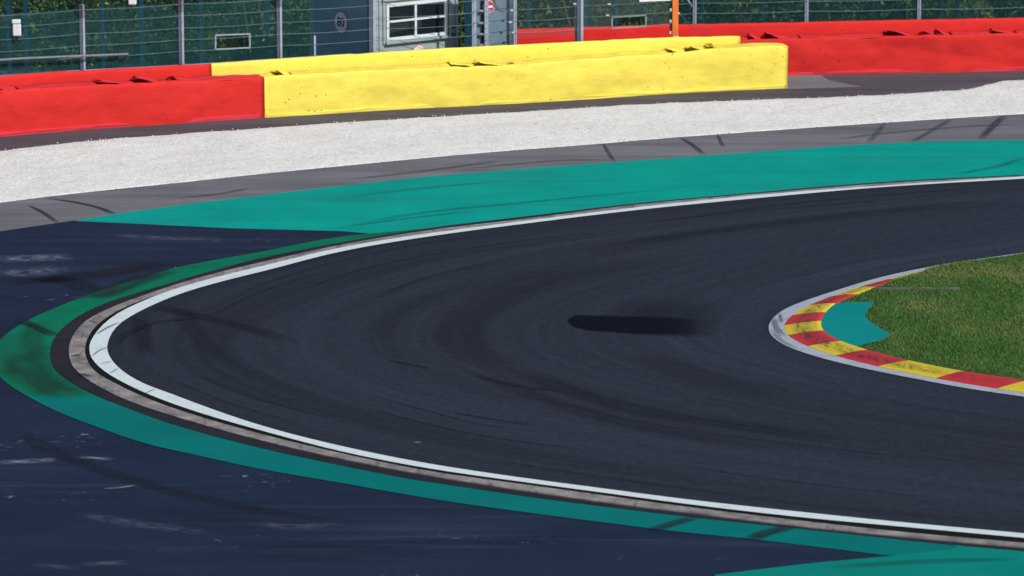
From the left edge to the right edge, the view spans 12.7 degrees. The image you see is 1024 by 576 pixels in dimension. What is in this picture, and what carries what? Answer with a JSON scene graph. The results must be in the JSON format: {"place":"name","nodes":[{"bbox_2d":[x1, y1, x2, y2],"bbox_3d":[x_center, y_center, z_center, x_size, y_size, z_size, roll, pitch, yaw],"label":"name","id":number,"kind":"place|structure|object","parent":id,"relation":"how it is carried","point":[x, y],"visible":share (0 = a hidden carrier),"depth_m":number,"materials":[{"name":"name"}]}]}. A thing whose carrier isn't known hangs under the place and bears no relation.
{"place":"outdoors","nodes":[
{"label":"outdoors","id":0,"kind":"place"},
{"bbox_2d":[0,220,908,575],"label":"sealed runoff","id":1,"kind":"structure","parent":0,"point":[70,504],"depth_m":65.30,"materials":[{"name":"asphalt"}]},
{"bbox_2d":[45,278,92,287],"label":"skid mark","id":2,"kind":"object","parent":1,"relation":"on","point":[70,284],"visible":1,"depth_m":81.97,"materials":[{"name":"black rubber"}]},
{"bbox_2d":[26,266,145,282],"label":"skid mark","id":3,"kind":"object","parent":1,"relation":"on","point":[103,272],"visible":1,"depth_m":82.78,"materials":[{"name":"black rubber"}]},
{"bbox_2d":[28,396,954,555],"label":"teal strip","id":4,"kind":"object","parent":1,"relation":"on","point":[104,414],"visible":1,"depth_m":66.97,"materials":[{"name":"paint"}]},
{"bbox_2d":[656,519,691,528],"bbox_3d":[2.278,3.331,64.847,0.314,0.001,1.145,10,15,40],"label":"skid mark","id":5,"kind":"object","parent":4,"relation":"on","point":[667,525],"visible":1,"depth_m":64.80,"materials":[{"name":"black rubber"}]},
{"bbox_2d":[752,527,787,537],"bbox_3d":[3.625,3.429,64.355,0.408,0.001,1.084,10,15,40],"label":"skid mark","id":6,"kind":"object","parent":4,"relation":"on","point":[761,534],"visible":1,"depth_m":64.35,"materials":[{"name":"black rubber"}]},
{"bbox_2d":[0,79,1023,202],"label":"gravel","id":7,"kind":"structure","parent":0,"point":[70,168],"depth_m":97.62,"materials":[{"name":"white gravel"}]},
{"bbox_2d":[0,114,1023,230],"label":"runoff road","id":8,"kind":"structure","parent":0,"point":[18,214],"depth_m":94.67,"materials":[{"name":"grey asphalt"}]},
{"bbox_2d":[32,207,53,218],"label":"skid mark","id":9,"kind":"object","parent":8,"relation":"on","point":[44,213],"visible":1,"depth_m":88.91,"materials":[{"name":"black rubber"}]},
{"bbox_2d":[60,200,108,210],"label":"skid mark","id":10,"kind":"object","parent":8,"relation":"on","point":[86,204],"visible":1,"depth_m":89.77,"materials":[{"name":"black rubber"}]},
{"bbox_2d":[0,47,1023,550],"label":"service road","id":11,"kind":"structure","parent":0,"point":[894,83],"depth_m":102.06,"materials":[{"name":"grey asphalt"}]},
{"bbox_2d":[0,0,132,72],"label":"leafy bush","id":12,"kind":"object","parent":11,"relation":"on","point":[54,7],"visible":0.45,"depth_m":106.79,"materials":[{"name":"green plant"}]},
{"bbox_2d":[0,64,263,136],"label":"tyre barrier","id":13,"kind":"object","parent":11,"relation":"on","point":[45,102],"visible":1,"depth_m":99.06,"materials":[{"name":"rubber"}]},
{"bbox_2d":[0,228,424,397],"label":"green strip","id":14,"kind":"object","parent":11,"relation":"on","point":[27,368],"visible":1,"depth_m":78.01,"materials":[{"name":"paint"}]},
{"bbox_2d":[22,321,53,333],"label":"skid mark","id":15,"kind":"object","parent":14,"relation":"on","point":[32,325],"visible":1,"depth_m":78.19,"materials":[{"name":"black rubber"}]},
{"bbox_2d":[96,275,154,295],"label":"skid mark","id":16,"kind":"object","parent":14,"relation":"on","point":[132,279],"visible":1,"depth_m":81.74,"materials":[{"name":"black rubber"}]},
{"bbox_2d":[231,0,254,56],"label":"sapling","id":17,"kind":"object","parent":11,"relation":"on","point":[246,26],"visible":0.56,"depth_m":106.48,"materials":[{"name":"green plant"}]},
{"bbox_2d":[254,1,282,39],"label":"sapling","id":18,"kind":"object","parent":11,"relation":"on","point":[261,21],"visible":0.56,"depth_m":106.52,"materials":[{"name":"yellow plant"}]},
{"bbox_2d":[284,2,309,54],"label":"leafy bush","id":19,"kind":"object","parent":11,"relation":"on","point":[306,16],"visible":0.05,"depth_m":107.95,"materials":[{"name":"green plant"}]},
{"bbox_2d":[0,0,707,75],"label":"debris fence","id":20,"kind":"object","parent":11,"relation":"on","point":[372,17],"visible":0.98,"depth_m":100.45,"materials":[{"name":"metal"}]},
{"bbox_2d":[12,19,20,35],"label":"junction box","id":21,"kind":"object","parent":20,"relation":"attached to","point":[16,27],"visible":1,"depth_m":98.44,"materials":[{"name":"white plastic"}]},
{"bbox_2d":[0,53,127,60],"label":"scaffold pole","id":22,"kind":"object","parent":20,"relation":"attached to","point":[65,56],"visible":1,"depth_m":99.07,"materials":[{"name":"metal"}]},
{"bbox_2d":[128,0,136,4],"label":"junction box","id":23,"kind":"object","parent":20,"relation":"attached to","point":[132,2],"visible":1,"depth_m":99.48,"materials":[{"name":"white"}]},
{"bbox_2d":[639,0,669,1],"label":"notice board","id":24,"kind":"object","parent":20,"relation":"attached to","point":[651,0],"visible":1,"depth_m":104.03,"materials":[{"name":"white"}]},
{"bbox_2d":[309,0,457,55],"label":"marshal hut","id":25,"kind":"object","parent":11,"relation":"on","point":[398,12],"visible":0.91,"depth_m":103.17,"materials":[{"name":"grey paint"}]},
{"bbox_2d":[334,11,347,33],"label":"speed sign","id":26,"kind":"object","parent":25,"relation":"attached to","point":[341,23],"visible":0.98,"depth_m":103.26,"materials":[{"name":"grey metal"}]},
{"bbox_2d":[385,0,450,44],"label":"window","id":27,"kind":"structure","parent":25,"relation":"in","point":[399,13],"depth_m":103.08,"materials":[{"name":"white glass"}]},
{"bbox_2d":[413,45,424,49],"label":"speed sign","id":28,"kind":"object","parent":25,"relation":"attached to","point":[418,47],"visible":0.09,"depth_m":103.14,"materials":[{"name":"white metal"}]},
{"bbox_2d":[458,0,464,46],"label":"sapling","id":29,"kind":"object","parent":11,"relation":"on","point":[460,1],"visible":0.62,"depth_m":107.10,"materials":[{"name":"green plant"}]},
{"bbox_2d":[458,0,464,46],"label":"leafy bush","id":30,"kind":"object","parent":11,"relation":"on","point":[462,34],"visible":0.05,"depth_m":107.63,"materials":[{"name":"green plant"}]},
{"bbox_2d":[479,0,490,45],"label":"gate post","id":31,"kind":"object","parent":11,"relation":"on","point":[485,23],"visible":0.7,"depth_m":102.83,"materials":[{"name":"metal"}]},
{"bbox_2d":[483,0,493,12],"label":"no entry sign","id":32,"kind":"object","parent":31,"relation":"attached to","point":[491,5],"visible":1,"depth_m":102.89,"materials":[{"name":"red metal"}]},
{"bbox_2d":[475,0,512,46],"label":"steel screen","id":33,"kind":"object","parent":11,"relation":"on","point":[504,26],"visible":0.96,"depth_m":103.01,"materials":[{"name":"paint"}]},
{"bbox_2d":[211,36,787,117],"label":"tyre barrier","id":34,"kind":"object","parent":11,"relation":"on","point":[455,77],"visible":1,"depth_m":102.25,"materials":[{"name":"rubber"}]},
{"bbox_2d":[458,0,550,46],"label":"leafy bush","id":35,"kind":"object","parent":11,"relation":"on","point":[462,27],"visible":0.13,"depth_m":107.95,"materials":[{"name":"green plant"}]},
{"bbox_2d":[0,0,1023,74],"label":"boundary fence","id":36,"kind":"object","parent":11,"relation":"on","point":[468,25],"visible":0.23,"depth_m":106.19,"materials":[{"name":"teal metal"}]},
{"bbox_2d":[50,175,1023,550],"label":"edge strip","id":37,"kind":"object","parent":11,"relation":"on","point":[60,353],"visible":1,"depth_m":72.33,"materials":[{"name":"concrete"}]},
{"bbox_2d":[78,140,1023,233],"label":"painted runoff","id":38,"kind":"structure","parent":11,"relation":"on","point":[410,203],"depth_m":91.72,"materials":[{"name":"teal paint"}]},
{"bbox_2d":[85,294,1023,542],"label":"soil gap","id":39,"kind":"object","parent":11,"relation":"on","point":[96,368],"visible":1,"depth_m":67.08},
{"bbox_2d":[555,0,572,26],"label":"sapling","id":40,"kind":"object","parent":11,"relation":"on","point":[564,15],"visible":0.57,"depth_m":107.39,"materials":[{"name":"green plant"}]},
{"bbox_2d":[670,0,678,36],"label":"marker post","id":41,"kind":"object","parent":11,"relation":"on","point":[674,18],"visible":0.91,"depth_m":104.29,"materials":[{"name":"orange paint"}]},
{"bbox_2d":[678,0,802,23],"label":"leafy bush","id":42,"kind":"object","parent":11,"relation":"on","point":[748,4],"visible":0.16,"depth_m":109.21,"materials":[{"name":"green plant"}]},
{"bbox_2d":[517,18,1023,74],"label":"tyre barrier","id":43,"kind":"object","parent":11,"relation":"on","point":[904,46],"visible":0.56,"depth_m":106.57,"materials":[{"name":"rubber"}]},
{"bbox_2d":[780,75,860,88],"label":"asphalt patch","id":44,"kind":"object","parent":11,"relation":"on","point":[805,81],"visible":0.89,"depth_m":105.04,"materials":[{"name":"grey asphalt"}]},
{"bbox_2d":[664,0,1023,23],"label":"debris fence","id":45,"kind":"object","parent":11,"relation":"on","point":[694,5],"visible":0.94,"depth_m":107.12,"materials":[{"name":"grey metal"}]},
{"bbox_2d":[715,545,1023,575],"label":"painted apron","id":46,"kind":"object","parent":11,"relation":"on","point":[966,561],"visible":1,"depth_m":62.53,"materials":[{"name":"teal paint"}]},
{"bbox_2d":[837,0,956,20],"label":"leafy bush","id":47,"kind":"object","parent":11,"relation":"on","point":[895,2],"visible":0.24,"depth_m":108.99,"materials":[{"name":"green plant"}]},
{"bbox_2d":[784,271,1023,391],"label":"kerb","id":48,"kind":"structure","parent":11,"relation":"on","point":[803,326],"depth_m":75.98,"materials":[{"name":"red paint"}]},
{"bbox_2d":[900,0,921,19],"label":"sapling","id":49,"kind":"object","parent":11,"relation":"on","point":[907,10],"visible":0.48,"depth_m":108.49,"materials":[{"name":"green plant"}]},
{"bbox_2d":[914,0,1023,18],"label":"leafy bush","id":50,"kind":"object","parent":11,"relation":"on","point":[999,3],"visible":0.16,"depth_m":110.39,"materials":[{"name":"green plant"}]},
{"bbox_2d":[996,0,1023,17],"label":"leafy bush","id":51,"kind":"object","parent":11,"relation":"on","point":[1020,1],"visible":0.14,"depth_m":110.74,"materials":[{"name":"green plant"}]},
{"bbox_2d":[0,0,1023,49],"bbox_3d":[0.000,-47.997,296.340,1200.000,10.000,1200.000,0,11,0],"label":"ground","id":52,"kind":"structure","parent":0,"point":[979,3],"depth_m":116.21,"materials":[{"name":"green plant"}]},
{"bbox_2d":[0,0,77,66],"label":"leafy bush","id":53,"kind":"object","parent":52,"relation":"on","point":[30,3],"visible":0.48,"depth_m":106.90,"materials":[{"name":"green plant"}]},
{"bbox_2d":[1,0,168,52],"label":"tall bush","id":54,"kind":"object","parent":52,"relation":"on","point":[89,17],"visible":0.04,"depth_m":109.69,"materials":[{"name":"green plant"}]},
{"bbox_2d":[41,0,176,70],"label":"leafy bush","id":55,"kind":"object","parent":52,"relation":"on","point":[91,3],"visible":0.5,"depth_m":106.80,"materials":[{"name":"green plant"}]},
{"bbox_2d":[45,0,242,47],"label":"tall bush","id":56,"kind":"object","parent":52,"relation":"on","point":[152,14],"visible":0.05,"depth_m":110.43,"materials":[{"name":"green plant"}]},
{"bbox_2d":[110,0,197,65],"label":"leafy bush","id":57,"kind":"object","parent":52,"relation":"on","point":[157,12],"visible":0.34,"depth_m":107.41,"materials":[{"name":"green plant"}]},
{"bbox_2d":[147,0,259,47],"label":"tall bush","id":58,"kind":"object","parent":52,"relation":"on","point":[205,15],"visible":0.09,"depth_m":110.02,"materials":[{"name":"green plant"}]},
{"bbox_2d":[154,0,253,63],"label":"leafy bush","id":59,"kind":"object","parent":52,"relation":"on","point":[218,29],"visible":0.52,"depth_m":107.21,"materials":[{"name":"green plant"}]},
{"bbox_2d":[166,0,308,62],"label":"leafy bush","id":60,"kind":"object","parent":52,"relation":"on","point":[241,42],"visible":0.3,"depth_m":107.34,"materials":[{"name":"green plant"}]},
{"bbox_2d":[240,0,309,59],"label":"leafy bush","id":61,"kind":"object","parent":52,"relation":"on","point":[257,40],"visible":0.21,"depth_m":107.89,"materials":[{"name":"green plant"}]},
{"bbox_2d":[458,1,591,40],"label":"tall bush","id":62,"kind":"object","parent":52,"relation":"on","point":[548,16],"visible":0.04,"depth_m":111.63,"materials":[{"name":"green plant"}]},
{"bbox_2d":[517,0,558,28],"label":"leafy bush","id":63,"kind":"object","parent":52,"relation":"on","point":[531,7],"visible":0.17,"depth_m":108.58,"materials":[{"name":"green plant"}]},
{"bbox_2d":[517,0,632,27],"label":"leafy bush","id":64,"kind":"object","parent":52,"relation":"on","point":[570,17],"visible":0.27,"depth_m":108.60,"materials":[{"name":"green plant"}]},
{"bbox_2d":[518,0,634,26],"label":"tall bush","id":65,"kind":"object","parent":52,"relation":"on","point":[568,12],"visible":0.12,"depth_m":110.60,"materials":[{"name":"green plant"}]},
{"bbox_2d":[551,0,669,26],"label":"leafy bush","id":66,"kind":"object","parent":52,"relation":"on","point":[636,20],"visible":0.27,"depth_m":108.42,"materials":[{"name":"green plant"}]},
{"bbox_2d":[518,0,710,26],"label":"tall bush","id":67,"kind":"object","parent":52,"relation":"on","point":[633,7],"visible":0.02,"depth_m":111.69,"materials":[{"name":"green plant"}]},
{"bbox_2d":[610,0,696,24],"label":"leafy bush","id":68,"kind":"object","parent":52,"relation":"on","point":[664,18],"visible":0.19,"depth_m":108.88,"materials":[{"name":"green plant"}]},
{"bbox_2d":[601,0,798,22],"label":"tall bush","id":69,"kind":"object","parent":52,"relation":"on","point":[717,9],"visible":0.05,"depth_m":112.59,"materials":[{"name":"green plant"}]},
{"bbox_2d":[659,0,755,23],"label":"leafy bush","id":70,"kind":"object","parent":52,"relation":"on","point":[722,5],"visible":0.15,"depth_m":109.16,"materials":[{"name":"green plant"}]},
{"bbox_2d":[708,0,826,22],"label":"tall bush","id":71,"kind":"object","parent":52,"relation":"on","point":[766,15],"visible":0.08,"depth_m":111.93,"materials":[{"name":"green plant"}]},
{"bbox_2d":[754,0,836,21],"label":"leafy bush","id":72,"kind":"object","parent":52,"relation":"on","point":[797,15],"visible":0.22,"depth_m":109.41,"materials":[{"name":"green plant"}]},
{"bbox_2d":[810,0,897,21],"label":"leafy bush","id":73,"kind":"object","parent":52,"relation":"on","point":[837,6],"visible":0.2,"depth_m":109.09,"materials":[{"name":"green plant"}]},
{"bbox_2d":[810,0,949,19],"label":"tall bush","id":74,"kind":"object","parent":52,"relation":"on","point":[882,9],"visible":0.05,"depth_m":113.41,"materials":[{"name":"green plant"}]},
{"bbox_2d":[834,0,1023,19],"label":"tall bush","id":75,"kind":"object","parent":52,"relation":"on","point":[1014,15],"visible":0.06,"depth_m":112.02,"materials":[{"name":"green plant"}]},
{"bbox_2d":[885,0,993,19],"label":"leafy bush","id":76,"kind":"object","parent":52,"relation":"on","point":[975,9],"visible":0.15,"depth_m":109.26,"materials":[{"name":"green plant"}]},
{"bbox_2d":[89,179,1023,537],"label":"track","id":77,"kind":"structure","parent":0,"point":[727,397],"depth_m":75.45,"materials":[{"name":"grey asphalt"}]},
{"bbox_2d":[137,321,147,346],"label":"skid mark","id":78,"kind":"object","parent":77,"relation":"on","point":[143,343],"visible":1,"depth_m":76.91,"materials":[{"name":"black rubber"}]},
{"bbox_2d":[163,309,258,330],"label":"skid mark","id":79,"kind":"object","parent":77,"relation":"on","point":[230,323],"visible":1,"depth_m":78.24,"materials":[{"name":"black rubber"}]},
{"bbox_2d":[400,417,532,443],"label":"skid mark","id":80,"kind":"object","parent":77,"relation":"on","point":[472,433],"visible":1,"depth_m":70.19,"materials":[{"name":"black rubber"}]},
{"bbox_2d":[467,415,515,423],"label":"skid mark","id":81,"kind":"object","parent":77,"relation":"on","point":[492,419],"visible":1,"depth_m":71.26,"materials":[{"name":"black rubber"}]},
{"bbox_2d":[69,176,1023,547],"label":"concrete edging","id":82,"kind":"object","parent":77,"relation":"on","point":[79,364],"visible":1,"depth_m":70.33,"materials":[{"name":"grey concrete"}]},
{"bbox_2d":[89,176,1023,537],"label":"white edge line","id":83,"kind":"object","parent":77,"relation":"on","point":[101,358],"visible":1,"depth_m":73.13,"materials":[{"name":"paint"}]},
{"bbox_2d":[568,315,685,333],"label":"road stain","id":84,"kind":"object","parent":77,"relation":"on","point":[646,325],"visible":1,"depth_m":78.37,"materials":[{"name":"black liquid"}]},
{"bbox_2d":[769,253,1023,396],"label":"edge line","id":85,"kind":"object","parent":77,"relation":"on","point":[777,330],"visible":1,"depth_m":76.79,"materials":[{"name":"paint"}]},
{"bbox_2d":[820,252,1023,379],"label":"turf ground","id":86,"kind":"structure","parent":0,"point":[871,349],"depth_m":78.81,"materials":[{"name":"green plant"}]},
{"bbox_2d":[821,302,891,345],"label":"infield paint","id":87,"kind":"object","parent":86,"relation":"on","point":[850,323],"visible":1,"depth_m":78.07,"materials":[{"name":"teal paint"}]},
{"bbox_2d":[873,287,959,289],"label":"drain channel","id":88,"kind":"object","parent":86,"relation":"on","point":[921,288],"visible":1,"depth_m":81.16,"materials":[{"name":"concrete"}]}
]}

